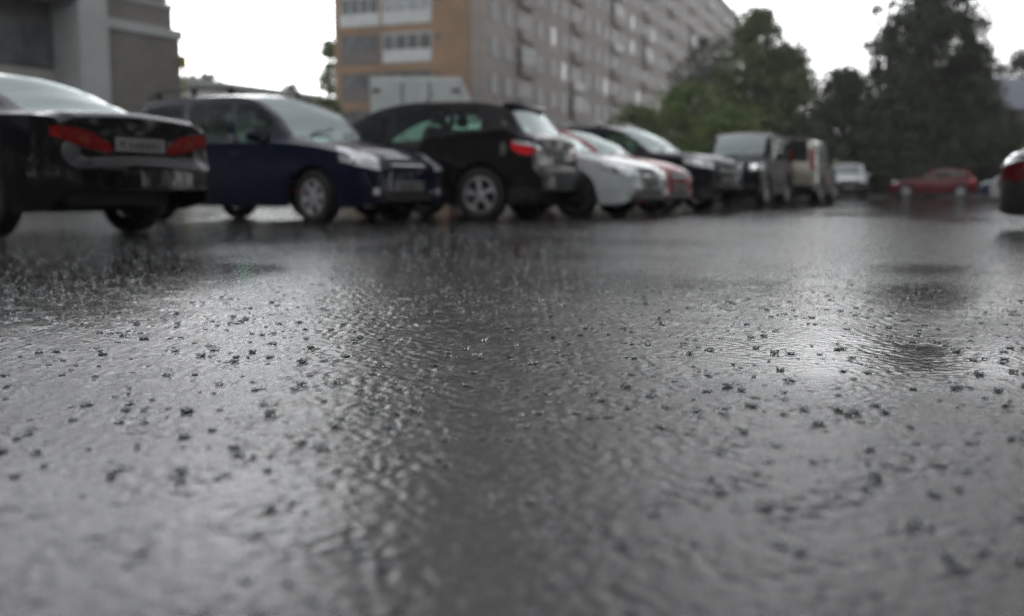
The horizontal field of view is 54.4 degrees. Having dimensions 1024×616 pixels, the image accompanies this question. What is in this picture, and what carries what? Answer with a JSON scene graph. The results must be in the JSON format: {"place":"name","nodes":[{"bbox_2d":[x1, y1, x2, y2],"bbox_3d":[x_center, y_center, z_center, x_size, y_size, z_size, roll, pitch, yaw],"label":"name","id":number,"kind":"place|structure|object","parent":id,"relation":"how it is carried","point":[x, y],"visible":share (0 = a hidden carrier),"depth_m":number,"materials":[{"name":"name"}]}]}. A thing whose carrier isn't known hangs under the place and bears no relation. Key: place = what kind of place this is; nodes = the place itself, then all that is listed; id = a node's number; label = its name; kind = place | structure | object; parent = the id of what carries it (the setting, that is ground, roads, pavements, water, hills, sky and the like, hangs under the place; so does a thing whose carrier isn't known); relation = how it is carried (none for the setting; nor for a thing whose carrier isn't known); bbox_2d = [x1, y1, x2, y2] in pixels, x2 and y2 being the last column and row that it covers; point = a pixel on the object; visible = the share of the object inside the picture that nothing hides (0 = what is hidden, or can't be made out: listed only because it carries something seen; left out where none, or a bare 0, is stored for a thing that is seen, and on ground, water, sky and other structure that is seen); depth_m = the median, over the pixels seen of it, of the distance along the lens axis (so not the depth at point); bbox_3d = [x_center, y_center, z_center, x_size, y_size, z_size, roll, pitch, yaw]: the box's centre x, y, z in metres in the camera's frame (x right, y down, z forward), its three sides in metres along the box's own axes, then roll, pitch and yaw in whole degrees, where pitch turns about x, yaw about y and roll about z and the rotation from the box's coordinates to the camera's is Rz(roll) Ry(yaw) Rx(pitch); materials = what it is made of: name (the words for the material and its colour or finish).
{"place":"outdoors","nodes":[
{"label":"outdoors","id":0,"kind":"place"},
{"bbox_2d":[0,198,1023,615],"bbox_3d":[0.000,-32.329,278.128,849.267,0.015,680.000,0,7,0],"label":"ground","id":1,"kind":"structure","parent":0,"point":[834,520],"depth_m":1.71,"materials":[{"name":"grey asphalt"}]},
{"bbox_2d":[0,0,186,113],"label":"office building","id":2,"kind":"structure","parent":1,"relation":"on","point":[124,56],"depth_m":35.49,"materials":[{"name":"grey paint"}]},
{"bbox_2d":[0,14,53,70],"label":"window","id":3,"kind":"structure","parent":2,"relation":"in","point":[27,43],"depth_m":34.43,"materials":[{"name":"grey glass"}]},
{"bbox_2d":[0,73,208,237],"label":"parked sedan","id":4,"kind":"object","parent":1,"relation":"on","point":[63,148],"visible":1,"depth_m":8.19,"materials":[{"name":"black paint"}]},
{"bbox_2d":[181,76,323,142],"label":"building","id":5,"kind":"structure","parent":1,"relation":"on","point":[246,89],"depth_m":63.20,"materials":[{"name":"paint"}]},
{"bbox_2d":[236,112,251,132],"bbox_3d":[-17.181,-12.005,63.871,0.077,1.500,1.400,4,8,28],"label":"window","id":6,"kind":"structure","parent":5,"relation":"in","point":[243,124],"depth_m":63.80,"materials":[{"name":"black glass"}]},
{"bbox_2d":[139,84,441,223],"bbox_3d":[-3.066,-2.025,12.921,4.481,1.783,2.018,4,8,33],"label":"parked wagon","id":7,"kind":"object","parent":1,"relation":"on","point":[316,178],"visible":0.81,"depth_m":12.04,"materials":[{"name":"blue paint"}]},
{"bbox_2d":[370,77,470,204],"bbox_3d":[-2.460,-4.697,29.227,2.360,3.280,7.288,0,7,0],"label":"box truck","id":8,"kind":"object","parent":1,"relation":"on","point":[386,92],"visible":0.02,"depth_m":25.51,"materials":[{"name":"silver metal"}]},
{"bbox_2d":[291,92,580,220],"bbox_3d":[-1.317,-2.135,13.979,4.374,1.752,2.160,3,7,24],"label":"parked crossover","id":9,"kind":"object","parent":1,"relation":"on","point":[498,162],"visible":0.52,"depth_m":12.84,"materials":[{"name":"black paint"}]},
{"bbox_2d":[389,135,450,196],"bbox_3d":[-1.176,-2.032,13.054,0.920,1.176,0.226,3,7,24],"label":"door","id":10,"kind":"structure","parent":9,"relation":"in","point":[438,148],"depth_m":12.89,"materials":[{"name":"black paint"}]},
{"bbox_2d":[461,163,473,171],"bbox_3d":[-0.531,-2.202,14.494,0.920,1.176,0.226,3,7,24],"label":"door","id":11,"kind":"structure","parent":9,"relation":"in","point":[467,168],"depth_m":14.67,"materials":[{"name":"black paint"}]},
{"bbox_2d":[0,216,1023,319],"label":"rain spray","id":12,"kind":"object","parent":1,"relation":"on","point":[378,289],"visible":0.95,"depth_m":6.00,"materials":[{"name":"white liquid"}]},
{"bbox_2d":[0,246,1023,615],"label":"rain splashes","id":13,"kind":"object","parent":1,"relation":"on","point":[874,476],"visible":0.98,"depth_m":1.97,"materials":[{"name":"white liquid"}]},
{"bbox_2d":[333,0,741,149],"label":"apartment block","id":14,"kind":"structure","parent":1,"relation":"on","point":[560,61],"depth_m":85.79,"materials":[{"name":"concrete"}]},
{"bbox_2d":[435,33,440,39],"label":"vent window","id":15,"kind":"structure","parent":14,"relation":"in","point":[437,35],"depth_m":73.01,"materials":[{"name":"grey"}]},
{"bbox_2d":[490,72,496,94],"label":"window","id":16,"kind":"structure","parent":14,"relation":"in","point":[493,77],"depth_m":77.29,"materials":[{"name":"glass"}]},
{"bbox_2d":[490,35,496,58],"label":"window","id":17,"kind":"structure","parent":14,"relation":"in","point":[493,40],"depth_m":76.97,"materials":[{"name":"glass"}]},
{"bbox_2d":[490,0,496,21],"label":"window","id":18,"kind":"structure","parent":14,"relation":"in","point":[493,3],"depth_m":76.70,"materials":[{"name":"glass"}]},
{"bbox_2d":[504,77,510,98],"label":"window","id":19,"kind":"structure","parent":14,"relation":"in","point":[507,81],"depth_m":80.08,"materials":[{"name":"glass"}]},
{"bbox_2d":[504,41,510,62],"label":"window","id":20,"kind":"structure","parent":14,"relation":"in","point":[507,45],"depth_m":79.76,"materials":[{"name":"glass"}]},
{"bbox_2d":[504,5,510,27],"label":"window","id":21,"kind":"structure","parent":14,"relation":"in","point":[507,10],"depth_m":79.44,"materials":[{"name":"glass"}]},
{"bbox_2d":[537,86,541,105],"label":"window","id":22,"kind":"structure","parent":14,"relation":"in","point":[539,89],"depth_m":87.24,"materials":[{"name":"glass"}]},
{"bbox_2d":[537,53,541,73],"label":"window","id":23,"kind":"structure","parent":14,"relation":"in","point":[539,57],"depth_m":86.90,"materials":[{"name":"glass"}]},
{"bbox_2d":[537,20,541,40],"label":"window","id":24,"kind":"structure","parent":14,"relation":"in","point":[539,24],"depth_m":86.54,"materials":[{"name":"glass"}]},
{"bbox_2d":[537,0,541,7],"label":"window","id":25,"kind":"structure","parent":14,"relation":"in","point":[539,2],"depth_m":86.27,"materials":[{"name":"glass"}]},
{"bbox_2d":[550,90,555,108],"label":"window","id":26,"kind":"structure","parent":14,"relation":"in","point":[552,93],"depth_m":90.60,"materials":[{"name":"glass"}]},
{"bbox_2d":[550,58,555,77],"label":"window","id":27,"kind":"structure","parent":14,"relation":"in","point":[552,62],"depth_m":90.35,"materials":[{"name":"glass"}]},
{"bbox_2d":[550,26,555,46],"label":"window","id":28,"kind":"structure","parent":14,"relation":"in","point":[552,30],"depth_m":90.00,"materials":[{"name":"glass"}]},
{"bbox_2d":[550,0,555,14],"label":"window","id":29,"kind":"structure","parent":14,"relation":"in","point":[553,2],"depth_m":89.71,"materials":[{"name":"glass"}]},
{"bbox_2d":[561,93,565,111],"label":"window","id":30,"kind":"structure","parent":14,"relation":"in","point":[563,96],"depth_m":93.52,"materials":[{"name":"glass"}]},
{"bbox_2d":[561,62,565,81],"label":"window","id":31,"kind":"structure","parent":14,"relation":"in","point":[563,66],"depth_m":93.17,"materials":[{"name":"glass"}]},
{"bbox_2d":[561,32,565,50],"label":"window","id":32,"kind":"structure","parent":14,"relation":"in","point":[563,35],"depth_m":92.78,"materials":[{"name":"glass"}]},
{"bbox_2d":[561,0,566,19],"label":"window","id":33,"kind":"structure","parent":14,"relation":"in","point":[563,4],"depth_m":92.42,"materials":[{"name":"glass"}]},
{"bbox_2d":[585,100,588,116],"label":"window","id":34,"kind":"structure","parent":14,"relation":"in","point":[586,102],"depth_m":100.64,"materials":[{"name":"glass"}]},
{"bbox_2d":[585,72,588,88],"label":"window","id":35,"kind":"structure","parent":14,"relation":"in","point":[586,73],"depth_m":100.29,"materials":[{"name":"glass"}]},
{"bbox_2d":[585,43,588,60],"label":"window","id":36,"kind":"structure","parent":14,"relation":"in","point":[586,45],"depth_m":99.83,"materials":[{"name":"glass"}]},
{"bbox_2d":[585,14,589,31],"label":"window","id":37,"kind":"structure","parent":14,"relation":"in","point":[587,18],"depth_m":99.53,"materials":[{"name":"glass"}]},
{"bbox_2d":[595,103,598,119],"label":"window","id":38,"kind":"structure","parent":14,"relation":"in","point":[596,105],"depth_m":103.99,"materials":[{"name":"glass"}]},
{"bbox_2d":[595,75,598,91],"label":"window","id":39,"kind":"structure","parent":14,"relation":"in","point":[596,77],"depth_m":103.58,"materials":[{"name":"glass"}]},
{"bbox_2d":[595,48,599,64],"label":"window","id":40,"kind":"structure","parent":14,"relation":"in","point":[597,52],"depth_m":103.29,"materials":[{"name":"glass"}]},
{"bbox_2d":[596,20,599,37],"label":"window","id":41,"kind":"structure","parent":14,"relation":"in","point":[597,22],"depth_m":103.10,"materials":[{"name":"glass"}]},
{"bbox_2d":[596,0,599,9],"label":"window","id":42,"kind":"structure","parent":14,"relation":"in","point":[597,1],"depth_m":102.82,"materials":[{"name":"glass"}]},
{"bbox_2d":[603,105,606,120],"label":"window","id":43,"kind":"structure","parent":14,"relation":"in","point":[604,107],"depth_m":106.74,"materials":[{"name":"glass"}]},
{"bbox_2d":[603,79,606,94],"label":"window","id":44,"kind":"structure","parent":14,"relation":"in","point":[604,80],"depth_m":106.48,"materials":[{"name":"glass"}]},
{"bbox_2d":[603,52,607,67],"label":"window","id":45,"kind":"structure","parent":14,"relation":"in","point":[605,54],"depth_m":106.22,"materials":[{"name":"glass"}]},
{"bbox_2d":[604,25,607,41],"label":"window","id":46,"kind":"structure","parent":14,"relation":"in","point":[605,27],"depth_m":105.96,"materials":[{"name":"glass"}]},
{"bbox_2d":[604,0,607,14],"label":"window","id":47,"kind":"structure","parent":14,"relation":"in","point":[605,1],"depth_m":105.64,"materials":[{"name":"glass"}]},
{"bbox_2d":[622,86,624,100],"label":"window","id":48,"kind":"structure","parent":14,"relation":"in","point":[623,88],"depth_m":113.59,"materials":[{"name":"glass"}]},
{"bbox_2d":[622,60,624,75],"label":"window","id":49,"kind":"structure","parent":14,"relation":"in","point":[623,62],"depth_m":113.18,"materials":[{"name":"glass"}]},
{"bbox_2d":[622,35,625,50],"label":"window","id":50,"kind":"structure","parent":14,"relation":"in","point":[623,37],"depth_m":113.03,"materials":[{"name":"glass"}]},
{"bbox_2d":[623,10,625,25],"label":"window","id":51,"kind":"structure","parent":14,"relation":"in","point":[624,12],"depth_m":112.63,"materials":[{"name":"glass"}]},
{"bbox_2d":[630,89,632,102],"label":"window","id":52,"kind":"structure","parent":14,"relation":"in","point":[631,91],"depth_m":116.97,"materials":[{"name":"glass"}]},
{"bbox_2d":[630,64,632,78],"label":"window","id":53,"kind":"structure","parent":14,"relation":"in","point":[631,66],"depth_m":116.54,"materials":[{"name":"glass"}]},
{"bbox_2d":[630,40,633,54],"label":"window","id":54,"kind":"structure","parent":14,"relation":"in","point":[631,42],"depth_m":116.36,"materials":[{"name":"glass"}]},
{"bbox_2d":[631,15,633,30],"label":"window","id":55,"kind":"structure","parent":14,"relation":"in","point":[632,17],"depth_m":116.05,"materials":[{"name":"glass"}]},
{"bbox_2d":[636,91,638,104],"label":"window","id":56,"kind":"structure","parent":14,"relation":"in","point":[637,93],"depth_m":119.74,"materials":[{"name":"glass"}]},
{"bbox_2d":[636,68,639,81],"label":"window","id":57,"kind":"structure","parent":14,"relation":"in","point":[638,70],"depth_m":119.66,"materials":[{"name":"glass"}]},
{"bbox_2d":[637,43,639,58],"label":"window","id":58,"kind":"structure","parent":14,"relation":"in","point":[638,46],"depth_m":119.23,"materials":[{"name":"glass"}]},
{"bbox_2d":[637,19,639,33],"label":"window","id":59,"kind":"structure","parent":14,"relation":"in","point":[638,21],"depth_m":118.74,"materials":[{"name":"glass"}]},
{"bbox_2d":[637,0,640,10],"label":"window","id":60,"kind":"structure","parent":14,"relation":"in","point":[638,1],"depth_m":118.70,"materials":[{"name":"glass"}]},
{"bbox_2d":[642,0,737,149],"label":"apartment building","id":61,"kind":"structure","parent":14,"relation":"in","point":[648,56],"depth_m":135.56,"materials":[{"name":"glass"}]},
{"bbox_2d":[414,123,665,217],"bbox_3d":[0.049,-2.259,15.612,4.637,1.618,2.037,4,8,31],"label":"parked liftback","id":62,"kind":"object","parent":1,"relation":"on","point":[610,183],"visible":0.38,"depth_m":14.22,"materials":[{"name":"silver paint"}]},
{"bbox_2d":[526,121,691,212],"bbox_3d":[1.041,-2.561,18.020,4.308,1.655,2.018,4,8,31],"label":"parked hatchback","id":63,"kind":"object","parent":1,"relation":"on","point":[678,183],"visible":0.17,"depth_m":17.22,"materials":[{"name":"red paint"}]},
{"bbox_2d":[597,97,684,153],"bbox_3d":[5.612,-7.244,45.468,4.543,4.650,4.760,1,7,9],"label":"green bush","id":64,"kind":"object","parent":1,"relation":"on","point":[638,116],"visible":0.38,"depth_m":44.81,"materials":[{"name":"green plant"}]},
{"bbox_2d":[548,118,741,211],"bbox_3d":[2.178,-2.936,20.315,4.796,1.864,2.227,5,8,35],"label":"parked suv","id":65,"kind":"object","parent":1,"relation":"on","point":[712,176],"visible":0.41,"depth_m":19.10,"materials":[{"name":"black paint"}]},
{"bbox_2d":[631,72,730,154],"bbox_3d":[8.662,-8.514,49.297,6.660,6.298,6.316,1,7,7],"label":"green bush","id":66,"kind":"object","parent":1,"relation":"on","point":[675,103],"visible":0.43,"depth_m":48.58,"materials":[{"name":"green plant"}]},
{"bbox_2d":[698,99,771,152],"bbox_3d":[11.332,-8.191,51.440,5.272,5.149,5.109,-5,8,-37],"label":"green bush","id":67,"kind":"object","parent":1,"relation":"on","point":[739,120],"visible":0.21,"depth_m":50.53,"materials":[{"name":"green plant"}]},
{"bbox_2d":[712,125,777,200],"bbox_3d":[9.632,-5.780,39.677,4.793,3.112,5.561,4,8,30],"label":"green bush","id":68,"kind":"object","parent":1,"relation":"on","point":[750,199],"depth_m":39.56,"materials":[{"name":"green plant"}]},
{"bbox_2d":[701,128,792,206],"bbox_3d":[5.945,-3.600,25.343,2.132,2.009,4.849,3,7,25],"label":"parked suv","id":69,"kind":"object","parent":1,"relation":"on","point":[763,161],"visible":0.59,"depth_m":25.00,"materials":[{"name":"paint"}]},
{"bbox_2d":[773,137,838,204],"bbox_3d":[8.405,-4.082,29.434,2.227,2.009,4.849,3,7,25],"label":"parked suv","id":70,"kind":"object","parent":1,"relation":"on","point":[814,174],"visible":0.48,"depth_m":27.41,"materials":[{"name":"beige paint"}]},
{"bbox_2d":[831,163,869,198],"bbox_3d":[17.747,-6.825,52.753,2.227,2.008,4.849,2,7,15],"label":"parked van","id":71,"kind":"object","parent":1,"relation":"on","point":[851,178],"visible":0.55,"depth_m":50.85,"materials":[{"name":"white paint"}]},
{"bbox_2d":[789,195,992,197],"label":"kerb","id":72,"kind":"structure","parent":1,"relation":"on","point":[912,196],"depth_m":56.05,"materials":[{"name":"concrete"}]},
{"bbox_2d":[888,167,977,197],"bbox_3d":[22.387,-6.695,52.986,4.374,1.695,2.160,3,7,23],"label":"parked crossover","id":73,"kind":"object","parent":1,"relation":"on","point":[941,181],"visible":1,"depth_m":52.11,"materials":[{"name":"paint"}]},
{"bbox_2d":[911,172,933,193],"bbox_3d":[21.621,-6.579,52.460,1.080,1.187,0.238,3,7,23],"label":"door","id":74,"kind":"structure","parent":73,"relation":"in","point":[924,185],"depth_m":52.38,"materials":[{"name":"paint"}]},
{"bbox_2d":[933,171,952,192],"bbox_3d":[22.542,-6.607,52.062,0.920,1.147,0.226,3,7,23],"label":"door","id":75,"kind":"structure","parent":73,"relation":"in","point":[943,180],"depth_m":52.02,"materials":[{"name":"paint"}]},
{"bbox_2d":[953,170,965,176],"bbox_3d":[23.258,-6.979,51.748,0.600,0.346,0.187,3,7,23],"label":"side window","id":76,"kind":"structure","parent":73,"relation":"in","point":[956,173],"depth_m":51.75,"materials":[{"name":"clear glass"}]},
{"bbox_2d":[979,179,998,198],"bbox_3d":[20.688,-4.984,38.689,4.584,1.638,2.132,4,8,28],"label":"parked sedan","id":77,"kind":"object","parent":1,"relation":"on","point":[984,189],"visible":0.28,"depth_m":38.96,"materials":[{"name":"blue paint"}]},
{"bbox_2d":[989,176,999,197],"bbox_3d":[14.898,-3.443,25.674,4.637,1.618,2.037,4,8,28],"label":"parked liftback","id":78,"kind":"object","parent":1,"relation":"on","point":[993,187],"visible":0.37,"depth_m":26.08,"materials":[{"name":"silver paint"}]},
{"bbox_2d":[997,147,1023,215],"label":"parked hatchback","id":79,"kind":"object","parent":1,"relation":"on","point":[1010,184],"visible":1,"depth_m":9.19,"materials":[{"name":"red paint"}]},
{"bbox_2d":[166,0,1023,130],"label":"sky","id":80,"kind":"structure","parent":0,"point":[269,43],"materials":[{"name":"white"}]},
{"bbox_2d":[719,181,838,202],"bbox_3d":[8.906,-4.454,34.110,4.308,1.655,2.122,4,8,28],"label":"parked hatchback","id":81,"kind":"object","parent":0,"point":[803,199],"visible":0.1,"depth_m":33.21,"materials":[{"name":"grey paint"}]},
{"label":"verge","id":82,"kind":"structure","parent":0,"visible":0},
{"bbox_2d":[185,68,225,81],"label":"broadleaf tree","id":83,"kind":"object","parent":82,"relation":"on","point":[205,75],"visible":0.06,"depth_m":127.29,"materials":[{"name":"green plant"}]},
{"bbox_2d":[264,110,312,134],"bbox_3d":[-14.168,-9.991,63.351,4.479,5.928,4.945,-6,9,-40],"label":"broadleaf tree","id":84,"kind":"object","parent":82,"relation":"on","point":[289,122],"visible":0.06,"depth_m":62.54,"materials":[{"name":"green plant"}]},
{"bbox_2d":[281,81,300,91],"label":"broadleaf tree","id":85,"kind":"object","parent":82,"relation":"on","point":[293,86],"visible":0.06,"depth_m":127.25,"materials":[{"name":"green plant"}]},
{"bbox_2d":[289,95,353,134],"bbox_3d":[-11.642,-9.926,61.287,4.497,6.282,4.383,3,7,23],"label":"broadleaf tree","id":86,"kind":"object","parent":82,"relation":"on","point":[329,103],"visible":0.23,"depth_m":60.33,"materials":[{"name":"green plant"}]},
{"bbox_2d":[314,38,335,110],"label":"birch tree","id":87,"kind":"object","parent":82,"relation":"on","point":[326,79],"visible":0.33,"depth_m":81.63,"materials":[{"name":"green plant"}]},
{"bbox_2d":[661,32,736,144],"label":"broadleaf tree","id":88,"kind":"object","parent":82,"relation":"on","point":[703,76],"visible":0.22,"depth_m":83.15,"materials":[{"name":"green plant"}]},
{"bbox_2d":[707,69,772,144],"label":"broadleaf tree","id":89,"kind":"object","parent":82,"relation":"on","point":[743,96],"depth_m":69.06,"materials":[{"name":"green plant"}]},
{"bbox_2d":[689,0,815,144],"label":"broadleaf tree","id":90,"kind":"object","parent":82,"relation":"on","point":[754,27],"visible":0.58,"depth_m":61.66,"materials":[{"name":"green plant"}]},
{"bbox_2d":[726,108,792,197],"bbox_3d":[13.856,-8.887,57.257,6.113,5.230,6.824,1,7,11],"label":"dark shrub","id":91,"kind":"object","parent":82,"relation":"on","point":[766,123],"visible":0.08,"depth_m":56.49,"materials":[{"name":"green plant"}]},
{"bbox_2d":[741,36,837,150],"bbox_3d":[17.840,-12.467,65.126,7.956,10.556,8.283,0,7,1],"label":"broadleaf tree","id":92,"kind":"object","parent":82,"relation":"on","point":[801,66],"visible":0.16,"depth_m":63.79,"materials":[{"name":"green plant"}]},
{"bbox_2d":[778,116,852,163],"bbox_3d":[17.107,-8.844,58.545,6.199,4.844,6.225,-1,7,-6],"label":"dark shrub","id":93,"kind":"object","parent":82,"relation":"on","point":[799,130],"visible":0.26,"depth_m":57.38,"materials":[{"name":"green plant"}]},
{"bbox_2d":[826,127,855,194],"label":"dark shrub","id":94,"kind":"object","parent":82,"relation":"on","point":[835,147],"visible":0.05,"depth_m":62.16,"materials":[{"name":"green plant"}]},
{"bbox_2d":[815,63,867,141],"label":"broadleaf tree","id":95,"kind":"object","parent":82,"relation":"on","point":[839,64],"visible":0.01,"depth_m":65.37,"materials":[{"name":"green plant"}]},
{"bbox_2d":[801,61,892,194],"bbox_3d":[20.936,-11.093,61.906,9.381,8.571,8.916,4,8,29],"label":"broadleaf tree","id":96,"kind":"object","parent":82,"relation":"on","point":[845,96],"visible":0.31,"depth_m":60.94,"materials":[{"name":"green plant"}]},
{"bbox_2d":[859,0,918,194],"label":"broadleaf tree","id":97,"kind":"object","parent":82,"relation":"on","point":[884,47],"visible":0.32,"depth_m":59.26,"materials":[{"name":"green plant"}]},
{"bbox_2d":[832,51,972,194],"bbox_3d":[23.248,-10.782,58.842,8.518,8.671,8.750,-1,7,-6],"label":"broadleaf tree","id":98,"kind":"object","parent":82,"relation":"on","point":[886,113],"visible":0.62,"depth_m":57.68,"materials":[{"name":"green plant"}]},
{"bbox_2d":[855,127,952,197],"bbox_3d":[22.660,-8.442,57.316,5.752,4.349,6.706,4,8,29],"label":"dark shrub","id":99,"kind":"object","parent":82,"relation":"on","point":[909,140],"visible":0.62,"depth_m":56.52,"materials":[{"name":"green plant"}]},
{"bbox_2d":[846,0,1022,178],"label":"broadleaf tree","id":100,"kind":"object","parent":82,"relation":"on","point":[937,18],"visible":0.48,"depth_m":58.60,"materials":[{"name":"green plant"}]},
{"bbox_2d":[898,113,996,197],"bbox_3d":[25.452,-8.908,58.403,6.503,5.027,6.134,-4,8,-28],"label":"dark shrub","id":101,"kind":"object","parent":82,"relation":"on","point":[959,137],"visible":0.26,"depth_m":57.06,"materials":[{"name":"green plant"}]},
{"bbox_2d":[916,4,981,177],"bbox_3d":[27.454,-14.055,65.583,6.786,13.479,7.132,-3,7,-26],"label":"broadleaf tree","id":102,"kind":"object","parent":82,"relation":"on","point":[939,72],"visible":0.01,"depth_m":64.60,"materials":[{"name":"green plant"}]},
{"bbox_2d":[933,34,1022,183],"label":"broadleaf tree","id":103,"kind":"object","parent":82,"relation":"on","point":[990,59],"visible":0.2,"depth_m":60.71,"materials":[{"name":"green plant"}]},
{"bbox_2d":[949,111,1023,194],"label":"dark shrub","id":104,"kind":"object","parent":82,"relation":"on","point":[1005,144],"visible":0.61,"depth_m":56.51,"materials":[{"name":"green plant"}]},
{"bbox_2d":[969,77,1023,182],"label":"house","id":105,"kind":"structure","parent":82,"relation":"on","point":[1015,97],"depth_m":79.36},
{"bbox_2d":[990,114,1023,178],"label":"dark shrub","id":106,"kind":"object","parent":82,"relation":"on","point":[993,174],"visible":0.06,"depth_m":58.53,"materials":[{"name":"green plant"}]},
{"bbox_2d":[993,45,1023,77],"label":"broadleaf tree","id":107,"kind":"object","parent":82,"relation":"on","point":[1016,64],"visible":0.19,"depth_m":89.77,"materials":[{"name":"green plant"}]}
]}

